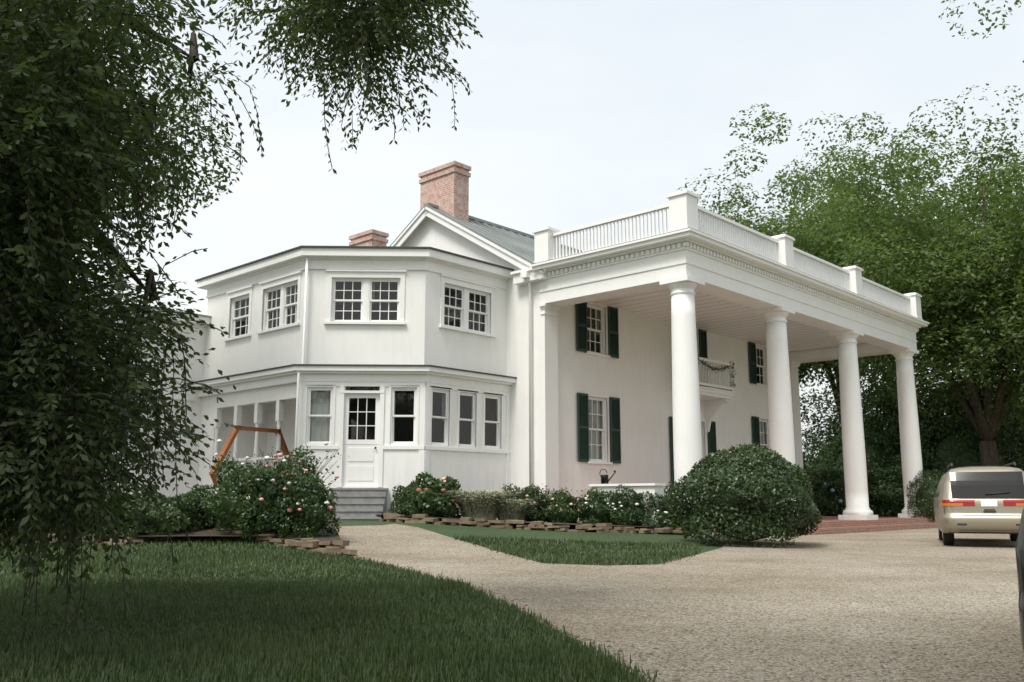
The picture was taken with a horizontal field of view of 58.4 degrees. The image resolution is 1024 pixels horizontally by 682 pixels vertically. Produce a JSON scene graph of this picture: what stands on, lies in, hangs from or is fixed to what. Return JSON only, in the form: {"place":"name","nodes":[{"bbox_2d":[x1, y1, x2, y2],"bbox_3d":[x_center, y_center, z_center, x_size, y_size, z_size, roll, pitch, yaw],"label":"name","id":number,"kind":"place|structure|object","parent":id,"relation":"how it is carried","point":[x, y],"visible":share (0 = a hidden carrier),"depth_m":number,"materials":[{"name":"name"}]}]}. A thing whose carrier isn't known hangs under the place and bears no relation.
{"place":"outdoors","nodes":[
{"label":"outdoors","id":0,"kind":"place"},
{"bbox_2d":[0,18,241,480],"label":"tree","id":1,"kind":"object","parent":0,"point":[206,198],"visible":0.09,"depth_m":23.30,"materials":[{"name":"green plant"}]},
{"bbox_2d":[0,0,482,653],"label":"tree","id":2,"kind":"object","parent":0,"point":[330,24],"depth_m":5.88,"materials":[{"name":"green plant"}]},
{"bbox_2d":[0,520,728,681],"bbox_3d":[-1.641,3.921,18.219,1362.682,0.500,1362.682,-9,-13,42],"label":"lawn","id":3,"kind":"structure","parent":0,"point":[451,531],"depth_m":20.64,"materials":[{"name":"green plant"}]},
{"bbox_2d":[50,491,129,539],"bbox_3d":[-8.055,3.434,17.744,1.879,1.122,1.907,-9,-13,42],"label":"plant","id":4,"kind":"object","parent":3,"relation":"on","point":[115,530],"depth_m":17.28,"materials":[{"name":"green plant"}]},
{"bbox_2d":[113,492,202,541],"bbox_3d":[-6.816,3.399,17.694,1.940,1.048,1.685,-9,-13,42],"label":"plant","id":5,"kind":"object","parent":3,"relation":"on","point":[175,511],"depth_m":17.34,"materials":[{"name":"green plant"}]},
{"bbox_2d":[0,520,345,546],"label":"ground bed","id":6,"kind":"object","parent":3,"relation":"on","point":[325,536],"visible":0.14,"depth_m":17.25,"materials":[{"name":"brown soil"}]},
{"bbox_2d":[204,447,283,495],"bbox_3d":[-5.160,2.904,18.008,1.499,1.658,1.578,-9,-13,42],"label":"rose","id":7,"kind":"object","parent":6,"relation":"on","point":[240,466],"depth_m":17.97,"materials":[{"name":"green plant"}]},
{"bbox_2d":[209,425,290,484],"bbox_3d":[-7.151,3.727,25.577,0.160,2.648,3.037,-7,-12,33],"label":"hexagonal arbor","id":8,"kind":"object","parent":6,"relation":"on","point":[230,440],"visible":0.41,"depth_m":25.13,"materials":[{"name":"brown wood"}]},
{"bbox_2d":[254,446,348,532],"bbox_3d":[-4.221,2.858,17.637,1.850,1.670,1.915,-9,-13,42],"label":"rose","id":9,"kind":"object","parent":6,"relation":"on","point":[326,469],"depth_m":17.52,"materials":[{"name":"green plant"}]},
{"bbox_2d":[245,442,328,459],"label":"rose flower","id":10,"kind":"object","parent":9,"relation":"attached to","point":[268,457],"visible":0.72,"depth_m":17.50,"materials":[{"name":"white plant"}]},
{"bbox_2d":[273,453,338,482],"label":"rose flower","id":11,"kind":"object","parent":9,"relation":"attached to","point":[281,455],"visible":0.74,"depth_m":17.44,"materials":[{"name":"pink plant"}]},
{"bbox_2d":[11,528,361,558],"bbox_3d":[-6.541,3.783,17.441,9.953,0.396,2.693,-4,-11,22],"label":"stone edge","id":12,"kind":"object","parent":3,"relation":"on","point":[306,544],"visible":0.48,"depth_m":16.68,"materials":[{"name":"brown stone"}]},
{"bbox_2d":[179,483,227,529],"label":"plant","id":13,"kind":"object","parent":3,"relation":"on","point":[204,490],"depth_m":18.35,"materials":[{"name":"green plant"}]},
{"bbox_2d":[200,454,275,539],"bbox_3d":[-5.148,3.166,17.784,1.826,1.950,1.985,-9,-13,42],"label":"bush","id":14,"kind":"object","parent":3,"relation":"on","point":[212,500],"depth_m":17.33,"materials":[{"name":"green plant"}]},
{"bbox_2d":[232,445,335,540],"bbox_3d":[-4.380,3.042,17.419,2.012,2.174,1.916,-9,-13,42],"label":"bush","id":15,"kind":"object","parent":3,"relation":"on","point":[279,477],"depth_m":16.95,"materials":[{"name":"green plant"}]},
{"bbox_2d":[246,459,326,499],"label":"flowers","id":16,"kind":"object","parent":15,"relation":"attached to","point":[288,482],"visible":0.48,"depth_m":16.99,"materials":[{"name":"white plant"}]},
{"bbox_2d":[259,461,322,500],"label":"flowers","id":17,"kind":"object","parent":15,"relation":"attached to","point":[284,488],"visible":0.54,"depth_m":17.03,"materials":[{"name":"pink plant"}]},
{"bbox_2d":[277,470,340,538],"bbox_3d":[-3.860,3.213,17.082,1.263,1.647,1.173,-9,-13,42],"label":"bush","id":18,"kind":"object","parent":3,"relation":"on","point":[317,487],"depth_m":16.83,"materials":[{"name":"green plant"}]},
{"bbox_2d":[287,494,332,512],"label":"flowers","id":19,"kind":"object","parent":18,"relation":"attached to","point":[300,509],"visible":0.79,"depth_m":16.70,"materials":[{"name":"pink plant"}]},
{"bbox_2d":[388,480,426,517],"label":"shrub","id":20,"kind":"object","parent":3,"relation":"on","point":[407,492],"depth_m":23.71,"materials":[{"name":"green plant"}]},
{"bbox_2d":[415,472,461,520],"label":"flowering bush","id":21,"kind":"object","parent":3,"relation":"on","point":[432,484],"depth_m":23.66,"materials":[{"name":"green plant"}]},
{"bbox_2d":[414,486,460,504],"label":"hydrangea flower","id":22,"kind":"object","parent":21,"relation":"attached to","point":[442,490],"visible":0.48,"depth_m":23.71,"materials":[{"name":"pink plant"}]},
{"bbox_2d":[80,189,929,519],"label":"house trim","id":23,"kind":"structure","parent":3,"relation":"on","point":[688,273],"depth_m":27.39,"materials":[{"name":"white paint"}]},
{"bbox_2d":[698,355,735,386],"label":"garland leaves","id":24,"kind":"object","parent":23,"relation":"attached to","point":[711,367],"visible":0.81,"depth_m":33.30,"materials":[{"name":"green plant"}]},
{"bbox_2d":[377,514,663,527],"bbox_3d":[0.217,4.678,23.831,8.200,0.332,5.389,-9,-13,42],"label":"ground bed","id":25,"kind":"object","parent":3,"relation":"on","point":[547,522],"visible":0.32,"depth_m":22.85,"materials":[{"name":"brown soil"}]},
{"bbox_2d":[439,490,520,521],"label":"ornamental grass","id":26,"kind":"object","parent":25,"relation":"on","point":[474,504],"depth_m":23.59,"materials":[{"name":"plant"}]},
{"bbox_2d":[488,498,545,524],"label":"ornamental grass","id":27,"kind":"object","parent":25,"relation":"on","point":[505,513],"depth_m":23.73,"materials":[{"name":"green plant"}]},
{"bbox_2d":[533,483,566,521],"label":"rose","id":28,"kind":"object","parent":25,"relation":"on","point":[546,492],"depth_m":24.84,"materials":[{"name":"green plant"}]},
{"bbox_2d":[589,483,665,529],"bbox_3d":[2.973,4.308,23.694,2.100,1.220,0.480,-9,-13,42],"label":"white ledge","id":29,"kind":"object","parent":25,"relation":"on","point":[654,488],"visible":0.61,"depth_m":23.22,"materials":[{"name":"white paint"}]},
{"bbox_2d":[600,469,615,483],"bbox_3d":[2.514,3.552,24.067,0.529,0.398,0.200,-9,-13,42],"label":"watering can","id":30,"kind":"object","parent":29,"relation":"on","point":[604,479],"visible":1,"depth_m":24.04,"materials":[{"name":"black metal"}]},
{"bbox_2d":[502,483,550,525],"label":"rose","id":31,"kind":"object","parent":3,"relation":"on","point":[534,492],"depth_m":24.04,"materials":[{"name":"green plant"}]},
{"bbox_2d":[379,513,684,534],"bbox_3d":[0.469,4.503,22.550,7.880,0.518,1.207,-1,-10,6],"label":"stone edge","id":32,"kind":"object","parent":3,"relation":"on","point":[477,522],"visible":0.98,"depth_m":22.33,"materials":[{"name":"brown stone"}]},
{"bbox_2d":[540,489,586,528],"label":"rose","id":33,"kind":"object","parent":3,"relation":"on","point":[569,498],"depth_m":23.64,"materials":[{"name":"green plant"}]},
{"bbox_2d":[577,486,622,530],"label":"rose","id":34,"kind":"object","parent":3,"relation":"on","point":[601,495],"depth_m":23.41,"materials":[{"name":"green plant"}]},
{"bbox_2d":[664,443,822,547],"bbox_3d":[4.947,3.533,19.601,3.284,2.718,3.095,-9,-13,42],"label":"bush","id":35,"kind":"object","parent":3,"relation":"on","point":[757,463],"depth_m":18.74,"materials":[{"name":"green plant"}]},
{"bbox_2d":[698,193,878,384],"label":"tree","id":36,"kind":"object","parent":3,"relation":"on","point":[778,231],"visible":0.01,"depth_m":59.74,"materials":[{"name":"green plant"}]},
{"bbox_2d":[867,465,904,516],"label":"shrub","id":37,"kind":"object","parent":3,"relation":"on","point":[888,475],"depth_m":41.68,"materials":[{"name":"green plant"}]},
{"bbox_2d":[862,369,1023,453],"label":"tree","id":38,"kind":"object","parent":3,"relation":"on","point":[939,404],"depth_m":50.62,"materials":[{"name":"green plant"}]},
{"bbox_2d":[918,410,1023,480],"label":"shrub","id":39,"kind":"object","parent":3,"relation":"on","point":[950,423],"depth_m":44.71,"materials":[{"name":"green plant"}]},
{"bbox_2d":[933,367,1022,420],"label":"tree","id":40,"kind":"object","parent":3,"relation":"on","point":[994,395],"visible":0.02,"depth_m":58.52,"materials":[{"name":"green plant"}]},
{"bbox_2d":[5,217,769,526],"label":"house","id":41,"kind":"structure","parent":0,"point":[635,377],"depth_m":28.32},
{"bbox_2d":[95,202,584,317],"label":"house roof","id":42,"kind":"structure","parent":41,"relation":"attached to","point":[519,244],"depth_m":31.44,"materials":[{"name":"grey"}]},
{"bbox_2d":[236,282,765,445],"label":"windows","id":43,"kind":"structure","parent":41,"relation":"attached to","point":[404,426],"depth_m":26.96,"materials":[{"name":"glass"}]},
{"bbox_2d":[194,227,924,382],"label":"roof trim","id":44,"kind":"structure","parent":41,"relation":"attached to","point":[306,246],"depth_m":26.68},
{"bbox_2d":[349,161,470,245],"bbox_3d":[-3.865,-3.336,33.493,5.945,5.050,0.870,-9,-13,42],"label":"chimney","id":45,"kind":"object","parent":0,"point":[445,187],"visible":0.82,"depth_m":32.00,"materials":[{"name":"brick"}]},
{"bbox_2d":[236,282,765,458],"bbox_3d":[-0.707,1.404,29.970,5.882,5.100,26.723,-22,-24,65],"label":"house drape","id":46,"kind":"object","parent":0,"point":[320,426],"visible":0.47,"depth_m":25.87,"materials":[{"name":"white fabric"}]},
{"bbox_2d":[20,0,1023,458],"label":"sky","id":47,"kind":"structure","parent":0,"point":[576,113],"materials":[{"name":"white"}]},
{"bbox_2d":[610,484,662,528],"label":"rose","id":48,"kind":"object","parent":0,"point":[628,506],"depth_m":23.03,"materials":[{"name":"green plant"}]},
{"bbox_2d":[611,489,646,510],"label":"rose flower","id":49,"kind":"object","parent":48,"relation":"attached to","point":[636,504],"visible":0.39,"depth_m":23.05,"materials":[{"name":"white plant"}]},
{"bbox_2d":[644,481,685,533],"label":"rose","id":50,"kind":"object","parent":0,"point":[668,514],"depth_m":22.80,"materials":[{"name":"green plant"}]},
{"bbox_2d":[576,302,759,488],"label":"window shutters","id":51,"kind":"object","parent":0,"point":[582,398],"visible":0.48,"depth_m":29.80,"materials":[{"name":"green wood"}]},
{"bbox_2d":[335,524,1023,681],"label":"gravel drive","id":52,"kind":"structure","parent":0,"point":[918,605],"depth_m":8.98,"materials":[{"name":"beige gravel"}]},
{"bbox_2d":[361,554,686,680],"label":"grass tufts","id":53,"kind":"object","parent":52,"relation":"on","point":[655,648],"visible":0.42,"depth_m":6.74,"materials":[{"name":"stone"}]},
{"bbox_2d":[906,470,944,521],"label":"bush","id":54,"kind":"object","parent":52,"relation":"on","point":[929,478],"depth_m":34.64,"materials":[{"name":"green plant"}]},
{"bbox_2d":[934,462,1023,544],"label":"car","id":55,"kind":"object","parent":52,"relation":"on","point":[980,499],"visible":0.96,"depth_m":19.53,"materials":[{"name":"beige paint"}]},
{"bbox_2d":[1015,508,1023,651],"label":"dark car","id":56,"kind":"object","parent":52,"relation":"on","point":[1019,548],"visible":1,"depth_m":4.43,"materials":[{"name":"black paint"}]},
{"bbox_2d":[544,516,936,535],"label":"brick steps","id":57,"kind":"structure","parent":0,"point":[830,525],"depth_m":29.98,"materials":[{"name":"red brick"}]},
{"bbox_2d":[803,451,826,475],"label":"shrub","id":58,"kind":"object","parent":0,"point":[808,461],"depth_m":46.32,"materials":[{"name":"green plant"}]},
{"bbox_2d":[804,467,845,515],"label":"shrub","id":59,"kind":"object","parent":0,"point":[829,480],"depth_m":39.37,"materials":[{"name":"green plant"}]},
{"bbox_2d":[823,483,841,502],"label":"flowers","id":60,"kind":"object","parent":59,"relation":"attached to","point":[833,490],"visible":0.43,"depth_m":38.57,"materials":[{"name":"blue plant"}]},
{"bbox_2d":[806,461,879,514],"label":"shrub","id":61,"kind":"object","parent":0,"point":[837,467],"depth_m":42.76,"materials":[{"name":"green plant"}]},
{"bbox_2d":[678,0,1023,465],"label":"tree","id":62,"kind":"object","parent":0,"point":[929,315],"depth_m":43.34,"materials":[{"name":"green plant"}]},
{"bbox_2d":[685,111,1022,388],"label":"tree","id":63,"kind":"object","parent":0,"point":[847,127],"depth_m":61.14,"materials":[{"name":"green plant"}]},
{"bbox_2d":[817,406,900,470],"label":"shrub","id":64,"kind":"object","parent":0,"point":[869,434],"depth_m":48.93,"materials":[{"name":"green plant"}]},
{"bbox_2d":[708,143,1022,416],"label":"tree","id":65,"kind":"object","parent":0,"point":[812,178],"depth_m":57.64,"materials":[{"name":"green plant"}]},
{"bbox_2d":[800,347,995,467],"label":"tree","id":66,"kind":"object","parent":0,"point":[834,426],"depth_m":54.34,"materials":[{"name":"green plant"}]},
{"bbox_2d":[774,149,1023,469],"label":"tree","id":67,"kind":"object","parent":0,"point":[992,220],"depth_m":40.72,"materials":[{"name":"green plant"}]},
{"bbox_2d":[867,414,950,479],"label":"shrub","id":68,"kind":"object","parent":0,"point":[894,458],"depth_m":47.36,"materials":[{"name":"green plant"}]},
{"bbox_2d":[995,401,1023,469],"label":"tree","id":69,"kind":"object","parent":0,"point":[1020,446],"depth_m":48.43,"materials":[{"name":"green plant"}]}
]}

